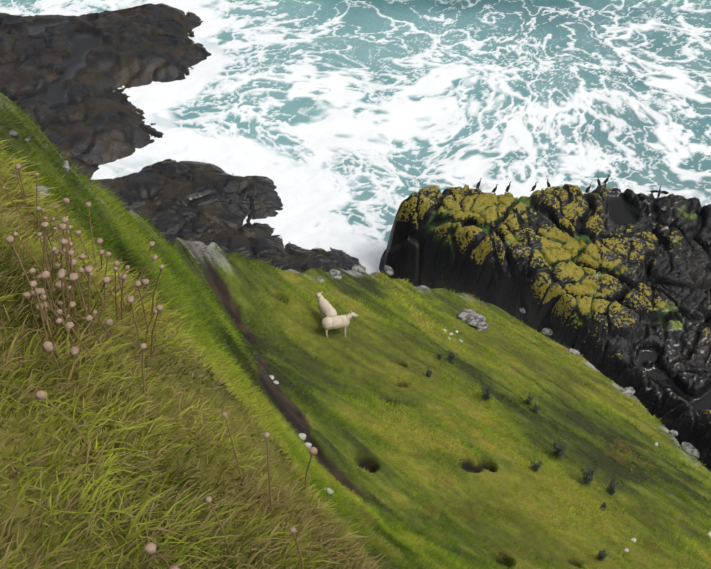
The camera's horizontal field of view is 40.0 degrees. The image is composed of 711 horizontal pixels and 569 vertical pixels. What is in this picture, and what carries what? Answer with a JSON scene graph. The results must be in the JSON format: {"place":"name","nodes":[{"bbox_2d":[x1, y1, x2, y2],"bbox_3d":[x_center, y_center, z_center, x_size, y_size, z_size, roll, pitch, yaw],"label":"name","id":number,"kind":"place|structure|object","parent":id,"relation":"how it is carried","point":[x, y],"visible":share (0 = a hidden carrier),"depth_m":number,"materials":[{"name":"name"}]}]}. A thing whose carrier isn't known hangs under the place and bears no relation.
{"place":"outdoors","nodes":[
{"label":"outdoors","id":0,"kind":"place"},
{"bbox_2d":[0,3,710,568],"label":"coastal terrain","id":1,"kind":"structure","parent":0,"point":[610,283],"depth_m":46.39,"materials":[{"name":"green plant"}]},
{"bbox_2d":[0,170,311,568],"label":"flower stems","id":2,"kind":"object","parent":1,"relation":"on","point":[68,295],"visible":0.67,"depth_m":2.98,"materials":[{"name":"plant"}]},
{"bbox_2d":[0,164,316,568],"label":"flower heads","id":3,"kind":"object","parent":2,"relation":"on","point":[150,547],"visible":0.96,"depth_m":2.89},
{"bbox_2d":[315,292,336,317],"bbox_3d":[-1.024,0.976,33.976,0.437,1.052,1.275,-19,44,-21],"label":"sheep","id":4,"kind":"object","parent":1,"relation":"on","point":[326,308],"visible":0.81,"depth_m":33.66,"materials":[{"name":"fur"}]},
{"bbox_2d":[320,311,357,337],"bbox_3d":[-0.563,1.400,33.337,1.311,1.015,0.437,-8,41,-10],"label":"sheep","id":5,"kind":"object","parent":1,"relation":"on","point":[335,322],"visible":1,"depth_m":33.06,"materials":[{"name":"fur"}]},
{"bbox_2d":[9,130,699,458],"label":"rocks","id":6,"kind":"object","parent":1,"relation":"on","point":[691,449],"visible":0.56,"depth_m":44.38,"materials":[{"name":"grey stone"}]},
{"bbox_2d":[0,89,710,568],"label":"grass","id":7,"kind":"structure","parent":1,"relation":"on","point":[250,399],"depth_m":3.45,"materials":[{"name":"green plant"}]},
{"bbox_2d":[443,329,462,342],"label":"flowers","id":8,"kind":"object","parent":1,"relation":"on","point":[451,334],"visible":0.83,"depth_m":41.62,"materials":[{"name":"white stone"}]},
{"bbox_2d":[457,308,488,331],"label":"boulder","id":9,"kind":"object","parent":1,"relation":"on","point":[474,319],"visible":0.85,"depth_m":45.07,"materials":[{"name":"grey stone"}]},
{"bbox_2d":[269,375,710,551],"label":"white stones","id":10,"kind":"object","parent":1,"relation":"on","point":[301,435],"visible":0.56,"depth_m":24.06,"materials":[{"name":"white stone"}]},
{"bbox_2d":[426,350,617,561],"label":"thistles","id":11,"kind":"object","parent":1,"relation":"on","point":[602,555],"visible":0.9,"depth_m":31.81,"materials":[{"name":"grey plant"}]},
{"bbox_2d":[428,353,618,553],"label":"thistle heads","id":12,"kind":"object","parent":11,"relation":"on","point":[554,444],"visible":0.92,"depth_m":31.35,"materials":[{"name":"plant"}]},
{"bbox_2d":[650,186,668,199],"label":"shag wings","id":13,"kind":"object","parent":1,"relation":"on","point":[659,192],"visible":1,"depth_m":79.31},
{"bbox_2d":[0,0,710,273],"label":"sea water","id":14,"kind":"structure","parent":0,"point":[348,126],"depth_m":108.65,"materials":[{"name":"white liquid"}]}
]}

